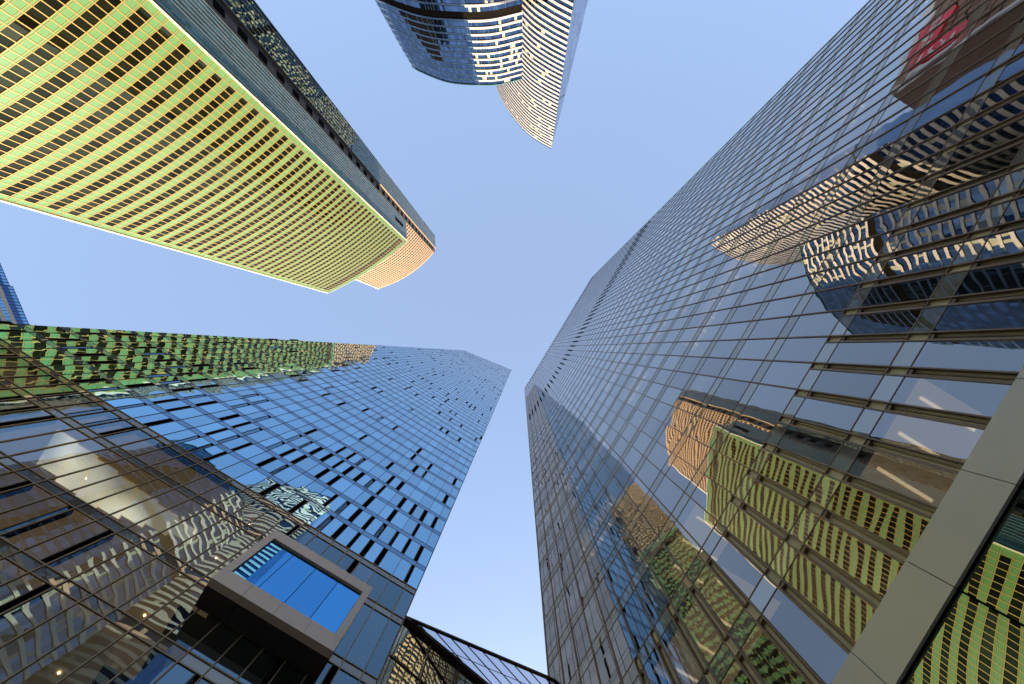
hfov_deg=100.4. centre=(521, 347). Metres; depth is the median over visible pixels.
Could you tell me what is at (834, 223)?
window pane
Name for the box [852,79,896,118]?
window pane
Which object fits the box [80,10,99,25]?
window pane
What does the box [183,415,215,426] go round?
window pane
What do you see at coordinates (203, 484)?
window pane
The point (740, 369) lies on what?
window pane
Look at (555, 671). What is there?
window pane
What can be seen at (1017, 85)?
window pane
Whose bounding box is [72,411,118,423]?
window pane
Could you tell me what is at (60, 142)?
window pane
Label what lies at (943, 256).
window pane
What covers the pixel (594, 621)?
window pane
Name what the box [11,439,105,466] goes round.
window pane
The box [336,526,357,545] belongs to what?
window pane
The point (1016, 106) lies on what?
window pane
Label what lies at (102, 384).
window pane
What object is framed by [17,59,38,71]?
window pane
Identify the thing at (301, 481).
window pane
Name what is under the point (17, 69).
window pane
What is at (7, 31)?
window pane
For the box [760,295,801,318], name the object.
window pane
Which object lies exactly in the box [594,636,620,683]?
window pane
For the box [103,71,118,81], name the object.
window pane
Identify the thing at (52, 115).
window pane
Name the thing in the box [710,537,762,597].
window pane
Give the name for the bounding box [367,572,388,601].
window pane
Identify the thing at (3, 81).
window pane
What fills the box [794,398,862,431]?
window pane
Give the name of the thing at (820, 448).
window pane
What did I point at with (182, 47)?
window pane
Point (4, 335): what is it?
window pane
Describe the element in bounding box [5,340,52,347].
window pane
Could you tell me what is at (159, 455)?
window pane
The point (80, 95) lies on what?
window pane
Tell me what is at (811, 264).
window pane
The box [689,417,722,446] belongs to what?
window pane
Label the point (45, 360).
window pane
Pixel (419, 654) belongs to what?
glass building
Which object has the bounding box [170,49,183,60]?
window pane
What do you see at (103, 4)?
window pane
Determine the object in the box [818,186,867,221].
window pane
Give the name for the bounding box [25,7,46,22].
window pane
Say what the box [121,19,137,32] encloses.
window pane
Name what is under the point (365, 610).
window pane
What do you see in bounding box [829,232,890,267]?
window pane
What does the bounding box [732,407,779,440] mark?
window pane
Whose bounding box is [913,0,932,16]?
window pane
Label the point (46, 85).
window pane
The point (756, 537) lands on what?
window pane
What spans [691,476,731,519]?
window pane
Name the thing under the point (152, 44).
window pane
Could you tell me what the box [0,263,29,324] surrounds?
distant tower
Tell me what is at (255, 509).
window pane
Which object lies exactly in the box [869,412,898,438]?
window pane
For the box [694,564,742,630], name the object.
window pane
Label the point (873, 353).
window pane
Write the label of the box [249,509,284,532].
window pane
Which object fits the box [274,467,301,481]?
window pane
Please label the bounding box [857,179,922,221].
window pane
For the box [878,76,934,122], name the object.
window pane
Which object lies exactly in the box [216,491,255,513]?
window pane
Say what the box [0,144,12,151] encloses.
window pane
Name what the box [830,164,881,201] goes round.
window pane
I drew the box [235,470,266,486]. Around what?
window pane
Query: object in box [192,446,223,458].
window pane
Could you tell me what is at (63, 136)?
window pane
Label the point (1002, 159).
window pane
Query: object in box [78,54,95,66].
window pane
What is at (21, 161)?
window pane
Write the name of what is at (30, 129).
window pane
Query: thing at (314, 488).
window pane
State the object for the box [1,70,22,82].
window pane
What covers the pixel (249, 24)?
golden tower
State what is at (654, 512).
window pane
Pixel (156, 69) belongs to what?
window pane
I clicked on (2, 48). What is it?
window pane
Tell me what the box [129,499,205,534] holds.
window pane
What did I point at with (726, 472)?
window pane
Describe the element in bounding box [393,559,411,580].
window pane
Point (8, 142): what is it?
window pane
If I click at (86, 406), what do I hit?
window pane
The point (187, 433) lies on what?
window pane
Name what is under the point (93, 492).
window pane
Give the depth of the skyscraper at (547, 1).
278.14 m
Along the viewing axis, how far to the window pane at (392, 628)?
27.33 m
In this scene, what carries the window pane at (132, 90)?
in the green tower at (191, 127)
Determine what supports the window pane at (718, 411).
in the glass tower at (774, 398)
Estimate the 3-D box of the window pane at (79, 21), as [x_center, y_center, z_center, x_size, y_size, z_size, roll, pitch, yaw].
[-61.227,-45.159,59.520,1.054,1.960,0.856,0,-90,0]
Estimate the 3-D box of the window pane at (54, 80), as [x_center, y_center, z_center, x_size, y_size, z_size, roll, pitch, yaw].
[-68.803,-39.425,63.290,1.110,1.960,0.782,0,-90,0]
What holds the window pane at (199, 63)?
in the green tower at (191, 127)
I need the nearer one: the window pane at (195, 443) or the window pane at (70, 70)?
the window pane at (195, 443)
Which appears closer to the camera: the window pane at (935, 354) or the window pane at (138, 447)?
the window pane at (935, 354)
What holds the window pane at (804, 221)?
in the glass tower at (774, 398)
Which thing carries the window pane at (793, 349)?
in the glass tower at (774, 398)
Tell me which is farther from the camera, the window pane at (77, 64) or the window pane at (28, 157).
the window pane at (28, 157)
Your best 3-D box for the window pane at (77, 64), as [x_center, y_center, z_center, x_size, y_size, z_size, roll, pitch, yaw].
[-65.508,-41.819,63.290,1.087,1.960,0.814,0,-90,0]
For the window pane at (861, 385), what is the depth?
19.30 m
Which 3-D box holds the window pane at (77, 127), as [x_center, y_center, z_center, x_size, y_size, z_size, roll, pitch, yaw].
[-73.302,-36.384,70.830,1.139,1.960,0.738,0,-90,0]
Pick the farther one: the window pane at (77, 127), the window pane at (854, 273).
the window pane at (77, 127)
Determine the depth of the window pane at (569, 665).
28.51 m
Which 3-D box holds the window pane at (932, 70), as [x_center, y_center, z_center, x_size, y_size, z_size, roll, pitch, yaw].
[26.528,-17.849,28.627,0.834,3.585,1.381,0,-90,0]
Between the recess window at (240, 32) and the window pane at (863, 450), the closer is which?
the window pane at (863, 450)
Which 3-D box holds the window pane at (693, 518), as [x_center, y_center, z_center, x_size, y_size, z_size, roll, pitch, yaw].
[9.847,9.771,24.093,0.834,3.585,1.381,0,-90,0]
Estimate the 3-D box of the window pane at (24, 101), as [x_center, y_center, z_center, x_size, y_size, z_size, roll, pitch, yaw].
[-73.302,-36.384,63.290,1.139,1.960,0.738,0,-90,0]
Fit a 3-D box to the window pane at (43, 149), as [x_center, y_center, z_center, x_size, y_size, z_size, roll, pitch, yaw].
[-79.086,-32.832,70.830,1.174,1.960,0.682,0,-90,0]
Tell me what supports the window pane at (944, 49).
in the glass tower at (774, 398)
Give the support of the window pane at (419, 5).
in the sail tower at (471, 42)
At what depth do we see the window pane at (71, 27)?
59.55 m
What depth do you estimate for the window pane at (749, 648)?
16.38 m
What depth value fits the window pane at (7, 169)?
70.88 m
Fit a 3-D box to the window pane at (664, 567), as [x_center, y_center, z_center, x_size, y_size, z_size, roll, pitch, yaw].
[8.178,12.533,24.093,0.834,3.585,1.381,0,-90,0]
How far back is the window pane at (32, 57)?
59.55 m
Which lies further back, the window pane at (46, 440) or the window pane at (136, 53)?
the window pane at (136, 53)
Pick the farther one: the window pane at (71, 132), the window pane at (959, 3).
the window pane at (71, 132)
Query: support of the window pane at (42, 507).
in the glass tower at (175, 508)
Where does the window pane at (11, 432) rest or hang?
in the glass tower at (175, 508)
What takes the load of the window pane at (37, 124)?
in the green tower at (191, 127)
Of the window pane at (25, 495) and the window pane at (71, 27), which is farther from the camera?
the window pane at (71, 27)
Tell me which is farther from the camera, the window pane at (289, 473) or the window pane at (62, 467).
the window pane at (289, 473)
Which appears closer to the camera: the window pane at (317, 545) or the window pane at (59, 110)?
the window pane at (317, 545)
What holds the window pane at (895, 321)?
in the glass tower at (774, 398)
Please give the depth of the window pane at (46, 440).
25.50 m
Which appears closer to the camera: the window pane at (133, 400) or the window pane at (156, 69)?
the window pane at (133, 400)
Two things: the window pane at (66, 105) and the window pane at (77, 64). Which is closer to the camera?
the window pane at (77, 64)
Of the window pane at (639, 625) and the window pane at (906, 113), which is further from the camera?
the window pane at (906, 113)
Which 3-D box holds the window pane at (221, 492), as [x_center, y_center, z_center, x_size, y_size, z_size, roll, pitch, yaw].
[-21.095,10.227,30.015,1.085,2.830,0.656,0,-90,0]
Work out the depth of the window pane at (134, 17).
63.32 m
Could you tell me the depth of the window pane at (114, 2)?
60.09 m
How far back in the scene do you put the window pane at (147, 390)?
36.60 m
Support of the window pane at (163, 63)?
in the green tower at (191, 127)
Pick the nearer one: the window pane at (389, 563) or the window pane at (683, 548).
the window pane at (683, 548)
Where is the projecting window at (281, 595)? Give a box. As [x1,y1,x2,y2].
[194,529,372,679]
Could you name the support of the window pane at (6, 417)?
in the glass tower at (175, 508)
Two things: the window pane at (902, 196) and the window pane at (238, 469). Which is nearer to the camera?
the window pane at (902, 196)
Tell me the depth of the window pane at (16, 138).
67.11 m
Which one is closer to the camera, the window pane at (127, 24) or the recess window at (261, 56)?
the window pane at (127, 24)
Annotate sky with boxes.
[0,0,868,683]
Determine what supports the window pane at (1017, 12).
in the glass tower at (774, 398)
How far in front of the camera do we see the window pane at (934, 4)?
33.47 m
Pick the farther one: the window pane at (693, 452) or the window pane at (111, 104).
the window pane at (111, 104)
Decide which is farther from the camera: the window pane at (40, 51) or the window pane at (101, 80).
the window pane at (101, 80)
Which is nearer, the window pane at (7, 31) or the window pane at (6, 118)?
the window pane at (7, 31)
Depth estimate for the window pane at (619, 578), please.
28.50 m
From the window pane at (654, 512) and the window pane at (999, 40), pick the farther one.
the window pane at (654, 512)
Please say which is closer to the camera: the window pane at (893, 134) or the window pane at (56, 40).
the window pane at (893, 134)
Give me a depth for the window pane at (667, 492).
28.49 m
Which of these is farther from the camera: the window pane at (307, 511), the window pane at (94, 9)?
the window pane at (94, 9)
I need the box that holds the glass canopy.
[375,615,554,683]
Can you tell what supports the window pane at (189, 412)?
in the glass tower at (175, 508)
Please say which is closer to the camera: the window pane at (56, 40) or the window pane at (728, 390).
the window pane at (728, 390)
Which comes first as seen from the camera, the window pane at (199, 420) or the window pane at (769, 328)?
the window pane at (769, 328)
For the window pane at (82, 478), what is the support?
in the glass tower at (175, 508)
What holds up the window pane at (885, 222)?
in the glass tower at (774, 398)
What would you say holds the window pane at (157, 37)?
in the green tower at (191, 127)
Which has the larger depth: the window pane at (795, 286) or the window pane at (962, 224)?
the window pane at (795, 286)
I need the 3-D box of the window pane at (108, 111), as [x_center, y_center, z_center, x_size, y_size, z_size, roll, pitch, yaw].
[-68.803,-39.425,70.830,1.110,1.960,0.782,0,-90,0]
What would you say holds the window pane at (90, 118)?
in the green tower at (191, 127)
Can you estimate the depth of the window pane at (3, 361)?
30.54 m
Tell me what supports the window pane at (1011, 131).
in the glass tower at (774, 398)
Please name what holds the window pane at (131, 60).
in the green tower at (191, 127)
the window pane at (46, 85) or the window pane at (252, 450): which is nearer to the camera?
the window pane at (252, 450)
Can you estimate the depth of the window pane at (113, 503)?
25.43 m
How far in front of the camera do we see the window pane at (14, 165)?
70.89 m
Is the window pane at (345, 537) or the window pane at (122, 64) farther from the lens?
the window pane at (122, 64)
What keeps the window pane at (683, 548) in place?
in the glass tower at (774, 398)
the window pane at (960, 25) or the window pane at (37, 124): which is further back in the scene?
the window pane at (37, 124)
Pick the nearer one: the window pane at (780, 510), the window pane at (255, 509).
the window pane at (780, 510)
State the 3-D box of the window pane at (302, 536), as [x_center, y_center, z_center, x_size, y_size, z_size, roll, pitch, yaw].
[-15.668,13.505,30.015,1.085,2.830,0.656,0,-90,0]
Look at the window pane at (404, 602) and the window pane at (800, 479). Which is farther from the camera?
the window pane at (404, 602)
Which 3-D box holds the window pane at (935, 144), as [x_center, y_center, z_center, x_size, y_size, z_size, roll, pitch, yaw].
[22.358,-10.944,24.093,0.834,3.585,1.381,0,-90,0]
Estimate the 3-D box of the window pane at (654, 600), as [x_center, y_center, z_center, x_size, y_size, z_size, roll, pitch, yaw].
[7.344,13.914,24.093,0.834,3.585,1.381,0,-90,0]
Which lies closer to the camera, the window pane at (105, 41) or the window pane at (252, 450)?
the window pane at (252, 450)
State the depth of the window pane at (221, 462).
33.35 m
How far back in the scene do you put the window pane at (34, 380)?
29.97 m
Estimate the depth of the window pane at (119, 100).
70.86 m
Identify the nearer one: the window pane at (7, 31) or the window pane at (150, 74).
the window pane at (7, 31)
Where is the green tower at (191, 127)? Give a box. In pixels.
[0,0,406,292]
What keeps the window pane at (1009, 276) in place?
in the glass tower at (774, 398)
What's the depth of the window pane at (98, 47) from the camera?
63.32 m
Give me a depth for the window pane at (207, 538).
26.24 m
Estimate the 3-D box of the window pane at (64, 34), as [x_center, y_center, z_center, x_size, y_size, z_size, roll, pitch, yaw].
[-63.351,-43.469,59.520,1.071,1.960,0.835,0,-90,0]
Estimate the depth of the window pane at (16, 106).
63.32 m
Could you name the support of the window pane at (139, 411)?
in the glass tower at (175, 508)
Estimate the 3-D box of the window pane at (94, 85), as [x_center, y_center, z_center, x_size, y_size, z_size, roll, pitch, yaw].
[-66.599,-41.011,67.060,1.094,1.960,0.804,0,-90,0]
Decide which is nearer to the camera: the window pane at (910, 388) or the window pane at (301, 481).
the window pane at (910, 388)
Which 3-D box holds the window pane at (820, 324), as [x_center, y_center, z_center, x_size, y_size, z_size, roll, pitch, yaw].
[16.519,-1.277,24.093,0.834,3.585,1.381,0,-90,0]
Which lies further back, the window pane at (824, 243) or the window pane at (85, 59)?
the window pane at (85, 59)
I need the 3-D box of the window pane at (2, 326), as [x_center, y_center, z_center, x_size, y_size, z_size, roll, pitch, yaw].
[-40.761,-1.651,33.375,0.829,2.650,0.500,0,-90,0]
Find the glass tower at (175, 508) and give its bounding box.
[0,321,510,683]
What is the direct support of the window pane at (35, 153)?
in the green tower at (191, 127)
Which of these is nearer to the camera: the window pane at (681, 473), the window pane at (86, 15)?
the window pane at (681, 473)
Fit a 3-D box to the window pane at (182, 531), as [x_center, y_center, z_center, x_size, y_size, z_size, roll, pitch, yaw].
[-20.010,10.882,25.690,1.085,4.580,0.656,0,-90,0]
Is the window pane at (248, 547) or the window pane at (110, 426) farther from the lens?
the window pane at (110, 426)
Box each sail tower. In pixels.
[375,0,521,85]
[496,0,587,148]
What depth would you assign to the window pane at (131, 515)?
25.44 m
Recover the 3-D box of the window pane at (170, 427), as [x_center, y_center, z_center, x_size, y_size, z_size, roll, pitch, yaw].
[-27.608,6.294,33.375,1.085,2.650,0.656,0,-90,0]
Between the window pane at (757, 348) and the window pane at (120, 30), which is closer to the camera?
the window pane at (757, 348)
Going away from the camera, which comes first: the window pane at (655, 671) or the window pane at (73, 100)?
the window pane at (655, 671)
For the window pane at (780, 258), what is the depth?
33.05 m
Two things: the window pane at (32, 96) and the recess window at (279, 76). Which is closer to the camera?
the window pane at (32, 96)
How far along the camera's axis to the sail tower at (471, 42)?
214.84 m
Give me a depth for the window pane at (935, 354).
15.74 m
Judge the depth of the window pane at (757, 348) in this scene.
28.49 m
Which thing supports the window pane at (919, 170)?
in the glass tower at (774, 398)
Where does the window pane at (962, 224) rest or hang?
in the glass tower at (774, 398)
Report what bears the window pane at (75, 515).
in the glass tower at (175, 508)
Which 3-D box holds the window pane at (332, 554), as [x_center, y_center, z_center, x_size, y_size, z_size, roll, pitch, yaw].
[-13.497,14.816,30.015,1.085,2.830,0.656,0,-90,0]
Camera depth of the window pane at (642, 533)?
28.48 m
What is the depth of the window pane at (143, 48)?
67.07 m
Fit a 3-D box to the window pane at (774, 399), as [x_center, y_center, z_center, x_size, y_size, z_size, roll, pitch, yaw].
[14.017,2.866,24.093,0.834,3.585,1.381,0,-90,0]
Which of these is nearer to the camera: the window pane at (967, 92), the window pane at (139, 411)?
the window pane at (967, 92)
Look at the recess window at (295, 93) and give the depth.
125.89 m
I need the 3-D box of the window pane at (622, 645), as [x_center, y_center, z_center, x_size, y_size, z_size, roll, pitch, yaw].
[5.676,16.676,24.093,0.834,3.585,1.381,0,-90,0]
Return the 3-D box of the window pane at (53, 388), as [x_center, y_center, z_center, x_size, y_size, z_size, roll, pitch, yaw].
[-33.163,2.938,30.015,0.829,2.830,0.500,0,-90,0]
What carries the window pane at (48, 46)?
in the green tower at (191, 127)
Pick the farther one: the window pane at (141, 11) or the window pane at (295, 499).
the window pane at (141, 11)
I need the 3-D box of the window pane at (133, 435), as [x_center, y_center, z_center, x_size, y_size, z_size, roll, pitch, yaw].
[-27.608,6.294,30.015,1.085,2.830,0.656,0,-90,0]
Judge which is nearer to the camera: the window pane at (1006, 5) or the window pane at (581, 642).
the window pane at (1006, 5)
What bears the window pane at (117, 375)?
in the glass tower at (175, 508)
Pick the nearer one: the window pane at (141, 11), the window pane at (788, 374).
the window pane at (788, 374)
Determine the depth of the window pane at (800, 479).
19.30 m
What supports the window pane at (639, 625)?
in the glass tower at (774, 398)
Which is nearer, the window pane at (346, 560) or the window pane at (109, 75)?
the window pane at (346, 560)
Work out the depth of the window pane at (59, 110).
67.10 m
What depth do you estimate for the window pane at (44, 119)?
67.14 m
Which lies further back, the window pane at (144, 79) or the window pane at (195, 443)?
the window pane at (144, 79)
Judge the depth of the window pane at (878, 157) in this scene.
28.50 m
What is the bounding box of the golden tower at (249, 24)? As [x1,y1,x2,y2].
[204,0,435,288]
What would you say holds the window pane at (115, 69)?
in the green tower at (191, 127)
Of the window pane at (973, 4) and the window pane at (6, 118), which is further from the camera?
the window pane at (6, 118)
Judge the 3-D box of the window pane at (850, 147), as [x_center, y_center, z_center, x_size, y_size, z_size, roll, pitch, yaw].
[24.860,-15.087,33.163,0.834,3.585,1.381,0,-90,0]
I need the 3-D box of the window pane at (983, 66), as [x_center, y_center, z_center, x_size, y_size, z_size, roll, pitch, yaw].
[24.860,-15.087,24.093,0.834,3.585,1.381,0,-90,0]
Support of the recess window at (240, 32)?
in the golden tower at (249, 24)
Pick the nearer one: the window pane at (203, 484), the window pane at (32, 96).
the window pane at (203, 484)
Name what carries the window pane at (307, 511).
in the glass tower at (175, 508)
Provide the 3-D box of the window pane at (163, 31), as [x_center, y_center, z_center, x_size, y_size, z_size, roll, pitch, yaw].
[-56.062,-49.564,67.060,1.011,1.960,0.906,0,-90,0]
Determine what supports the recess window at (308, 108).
in the golden tower at (249, 24)
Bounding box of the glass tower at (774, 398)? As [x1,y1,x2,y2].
[524,0,1023,683]
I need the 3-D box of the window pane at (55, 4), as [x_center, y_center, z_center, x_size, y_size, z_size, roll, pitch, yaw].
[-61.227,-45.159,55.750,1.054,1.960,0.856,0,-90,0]
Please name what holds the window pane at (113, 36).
in the green tower at (191, 127)
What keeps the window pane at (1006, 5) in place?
in the glass tower at (774, 398)
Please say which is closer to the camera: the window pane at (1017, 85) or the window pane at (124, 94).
the window pane at (1017, 85)
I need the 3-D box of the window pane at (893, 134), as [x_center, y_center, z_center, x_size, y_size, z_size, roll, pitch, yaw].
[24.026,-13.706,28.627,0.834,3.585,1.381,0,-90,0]
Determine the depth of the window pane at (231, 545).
26.53 m
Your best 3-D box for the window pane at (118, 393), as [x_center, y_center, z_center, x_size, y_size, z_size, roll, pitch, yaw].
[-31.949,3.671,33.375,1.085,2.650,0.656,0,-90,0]
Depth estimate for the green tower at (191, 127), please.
83.31 m
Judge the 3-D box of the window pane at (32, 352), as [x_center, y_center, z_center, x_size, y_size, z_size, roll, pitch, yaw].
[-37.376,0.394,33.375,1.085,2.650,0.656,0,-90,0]
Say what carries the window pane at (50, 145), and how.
in the green tower at (191, 127)
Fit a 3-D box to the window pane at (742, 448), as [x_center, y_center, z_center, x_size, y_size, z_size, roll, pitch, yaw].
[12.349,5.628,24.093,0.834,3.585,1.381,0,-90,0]
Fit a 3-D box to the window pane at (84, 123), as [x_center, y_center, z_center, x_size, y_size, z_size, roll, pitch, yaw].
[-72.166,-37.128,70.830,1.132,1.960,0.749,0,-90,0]
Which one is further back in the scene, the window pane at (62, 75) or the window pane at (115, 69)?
the window pane at (115, 69)
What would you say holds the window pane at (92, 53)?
in the green tower at (191, 127)
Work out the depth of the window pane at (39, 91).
63.33 m
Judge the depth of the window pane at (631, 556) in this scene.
28.48 m
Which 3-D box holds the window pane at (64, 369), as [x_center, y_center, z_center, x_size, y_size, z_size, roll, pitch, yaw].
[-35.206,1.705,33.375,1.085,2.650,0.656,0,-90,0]
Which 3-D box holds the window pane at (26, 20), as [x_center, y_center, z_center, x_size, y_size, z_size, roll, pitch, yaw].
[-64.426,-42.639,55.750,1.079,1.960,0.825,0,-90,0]
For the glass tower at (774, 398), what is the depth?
22.66 m
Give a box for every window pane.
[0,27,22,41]
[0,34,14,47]
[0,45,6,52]
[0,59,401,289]
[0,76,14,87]
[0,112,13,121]
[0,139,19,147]
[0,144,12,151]
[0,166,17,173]
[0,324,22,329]
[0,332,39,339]
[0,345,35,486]
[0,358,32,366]
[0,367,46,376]
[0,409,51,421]
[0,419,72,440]
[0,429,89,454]
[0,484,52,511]
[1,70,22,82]
[1,107,20,117]
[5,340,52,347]
[7,162,24,169]
[7,375,61,386]
[8,20,31,35]
[8,497,68,515]
[9,102,28,112]
[9,134,26,143]
[10,65,30,76]
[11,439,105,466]
[14,158,31,165]
[16,130,34,138]
[17,14,39,29]
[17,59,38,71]
[17,97,36,107]
[20,349,65,356]
[21,154,38,161]
[24,125,41,134]
[24,384,75,394]
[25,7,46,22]
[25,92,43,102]
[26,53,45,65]
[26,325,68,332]
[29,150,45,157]
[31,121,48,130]
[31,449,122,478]
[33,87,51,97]
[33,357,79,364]
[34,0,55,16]
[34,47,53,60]
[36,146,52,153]
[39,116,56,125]
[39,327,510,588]
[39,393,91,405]
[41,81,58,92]
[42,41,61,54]
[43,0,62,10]
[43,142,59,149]
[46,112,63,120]
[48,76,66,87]
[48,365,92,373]
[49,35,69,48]
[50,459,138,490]
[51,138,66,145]
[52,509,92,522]
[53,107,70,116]
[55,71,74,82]
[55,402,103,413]
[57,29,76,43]
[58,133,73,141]
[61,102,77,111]
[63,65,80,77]
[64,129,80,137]
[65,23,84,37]
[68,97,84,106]
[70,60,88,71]
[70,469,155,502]
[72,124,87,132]
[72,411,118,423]
[73,17,91,31]
[75,92,91,102]
[76,381,117,389]
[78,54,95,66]
[78,120,94,128]
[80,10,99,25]
[82,87,98,97]
[85,48,102,60]
[86,115,100,123]
[88,4,106,19]
[88,420,133,432]
[89,82,105,92]
[90,479,171,514]
[91,389,133,399]
[92,43,109,55]
[92,110,107,119]
[96,0,113,12]
[96,76,112,86]
[99,105,114,114]
[100,37,116,49]
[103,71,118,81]
[103,371,142,379]
[103,429,151,444]
[106,101,120,110]
[106,397,143,406]
[107,0,121,6]
[107,31,123,44]
[109,489,188,525]
[110,66,125,76]
[113,96,126,105]
[114,25,130,38]
[117,60,132,71]
[119,91,133,100]
[119,405,160,417]
[120,438,166,454]
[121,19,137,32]
[124,54,138,66]
[126,86,140,95]
[128,13,144,26]
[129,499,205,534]
[130,385,165,394]
[131,49,145,60]
[133,81,146,90]
[135,7,150,20]
[136,447,181,464]
[138,43,152,55]
[139,76,152,85]
[144,37,158,49]
[145,70,158,81]
[149,421,186,434]
[151,32,164,44]
[151,65,165,75]
[152,456,195,474]
[156,509,222,541]
[157,26,171,38]
[158,60,171,70]
[163,429,196,441]
[165,54,177,65]
[168,465,210,483]
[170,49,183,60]
[170,408,203,418]
[177,43,189,54]
[177,437,209,449]
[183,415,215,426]
[183,519,238,548]
[184,473,225,493]
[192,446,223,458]
[201,482,240,503]
[206,453,239,469]
[209,529,255,556]
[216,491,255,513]
[220,462,253,478]
[232,500,270,522]
[233,539,259,557]
[234,444,264,458]
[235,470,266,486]
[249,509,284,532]
[263,486,294,504]
[265,518,296,534]
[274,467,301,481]
[278,494,303,510]
[287,474,313,489]
[289,527,314,544]
[292,502,320,521]
[300,481,325,497]
[305,536,329,554]
[320,545,343,563]
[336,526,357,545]
[336,554,353,570]
[352,563,373,582]
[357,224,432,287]
[358,603,372,618]
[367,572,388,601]
[368,609,388,629]
[375,0,521,83]
[378,581,402,610]
[379,551,400,573]
[385,619,399,637]
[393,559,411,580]
[394,589,413,617]
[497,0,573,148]
[548,652,562,683]
[560,632,576,683]
[572,612,589,665]
[583,593,603,643]
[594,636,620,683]
[595,574,616,621]
[607,554,629,599]
[608,613,635,677]
[619,534,643,577]
[622,590,652,651]
[631,515,656,556]
[636,567,667,625]
[642,496,669,534]
[644,648,670,683]
[650,544,683,598]
[654,476,682,512]
[660,620,701,683]
[663,521,699,572]
[666,456,696,490]
[677,437,709,468]
[677,498,715,546]
[677,592,721,663]
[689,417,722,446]
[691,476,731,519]
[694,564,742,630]
[701,398,736,424]
[705,453,747,493]
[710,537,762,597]
[713,379,748,402]
[718,430,763,466]
[724,359,762,380]
[727,509,782,564]
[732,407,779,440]
[736,339,775,358]
[741,624,762,664]
[744,481,801,531]
[746,384,795,414]
[748,317,788,337]
[759,247,794,271]
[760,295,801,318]
[760,361,811,387]
[760,453,822,498]
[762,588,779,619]
[772,273,815,298]
[774,337,827,361]
[777,426,842,464]
[780,209,817,237]
[783,251,828,279]
[788,311,842,336]
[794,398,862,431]
[795,230,841,259]
[802,284,859,313]
[807,207,855,240]
[811,370,882,398]
[815,258,874,290]
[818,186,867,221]
[821,134,863,169]
[828,342,902,364]
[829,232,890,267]
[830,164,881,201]
[843,142,894,181]
[843,205,907,244]
[844,309,922,334]
[847,447,867,472]
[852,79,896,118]
[854,120,907,162]
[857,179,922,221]
[861,276,942,306]
[865,99,920,143]
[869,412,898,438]
[871,153,938,198]
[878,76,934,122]
[878,242,962,278]
[885,127,954,175]
[890,55,946,103]
[890,377,937,404]
[895,209,982,250]
[899,100,970,152]
[901,33,960,84]
[903,0,943,33]
[912,176,1002,222]
[912,341,984,367]
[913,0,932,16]
[913,10,974,64]
[913,74,986,129]
[925,0,980,44]
[927,48,1001,106]
[928,143,1022,195]
[933,299,1023,330]
[937,0,969,25]
[940,21,1018,83]
[945,118,1023,167]
[954,2,1023,60]
[954,262,1023,295]
[962,96,1023,139]
[968,0,1022,37]
[979,75,1023,111]
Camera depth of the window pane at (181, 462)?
29.97 m
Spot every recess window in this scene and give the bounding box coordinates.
[213,0,224,18]
[238,26,247,43]
[259,50,267,65]
[277,71,284,84]
[293,89,298,100]
[306,104,311,114]
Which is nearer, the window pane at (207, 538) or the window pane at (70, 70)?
the window pane at (207, 538)
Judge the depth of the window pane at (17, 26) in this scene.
55.78 m
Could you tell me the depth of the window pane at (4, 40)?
56.07 m
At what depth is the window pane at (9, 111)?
63.31 m
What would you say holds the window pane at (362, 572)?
in the glass tower at (175, 508)
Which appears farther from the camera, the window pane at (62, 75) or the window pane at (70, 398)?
the window pane at (62, 75)
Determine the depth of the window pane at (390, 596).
29.96 m
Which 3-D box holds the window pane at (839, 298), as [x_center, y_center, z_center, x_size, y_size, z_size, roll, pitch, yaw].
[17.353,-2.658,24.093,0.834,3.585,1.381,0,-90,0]
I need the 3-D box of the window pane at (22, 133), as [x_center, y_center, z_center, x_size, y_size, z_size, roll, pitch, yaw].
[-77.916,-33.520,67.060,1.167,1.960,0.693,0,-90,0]
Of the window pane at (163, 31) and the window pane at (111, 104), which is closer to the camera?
the window pane at (163, 31)
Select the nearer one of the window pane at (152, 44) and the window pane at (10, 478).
the window pane at (10, 478)
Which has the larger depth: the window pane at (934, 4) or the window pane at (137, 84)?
the window pane at (137, 84)
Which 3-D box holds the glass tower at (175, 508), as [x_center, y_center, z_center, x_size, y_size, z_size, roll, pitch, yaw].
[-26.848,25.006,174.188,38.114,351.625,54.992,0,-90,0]
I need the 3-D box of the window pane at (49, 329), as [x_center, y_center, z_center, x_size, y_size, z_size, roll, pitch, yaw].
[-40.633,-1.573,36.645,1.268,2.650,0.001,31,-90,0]
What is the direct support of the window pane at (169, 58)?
in the green tower at (191, 127)
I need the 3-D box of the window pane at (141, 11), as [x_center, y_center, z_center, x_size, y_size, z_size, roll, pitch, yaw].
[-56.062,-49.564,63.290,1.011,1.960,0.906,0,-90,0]
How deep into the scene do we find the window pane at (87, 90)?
67.09 m
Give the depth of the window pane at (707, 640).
19.30 m
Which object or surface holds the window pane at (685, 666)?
in the glass tower at (774, 398)
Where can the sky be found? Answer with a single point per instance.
(521, 226)
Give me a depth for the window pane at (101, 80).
67.07 m
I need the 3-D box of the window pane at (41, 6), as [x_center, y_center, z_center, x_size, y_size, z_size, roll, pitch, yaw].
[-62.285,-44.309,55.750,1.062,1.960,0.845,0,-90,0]
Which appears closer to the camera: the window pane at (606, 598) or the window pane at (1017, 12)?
the window pane at (1017, 12)
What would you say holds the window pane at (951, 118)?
in the glass tower at (774, 398)
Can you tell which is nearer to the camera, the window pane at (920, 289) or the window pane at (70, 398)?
the window pane at (920, 289)
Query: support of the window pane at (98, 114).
in the green tower at (191, 127)

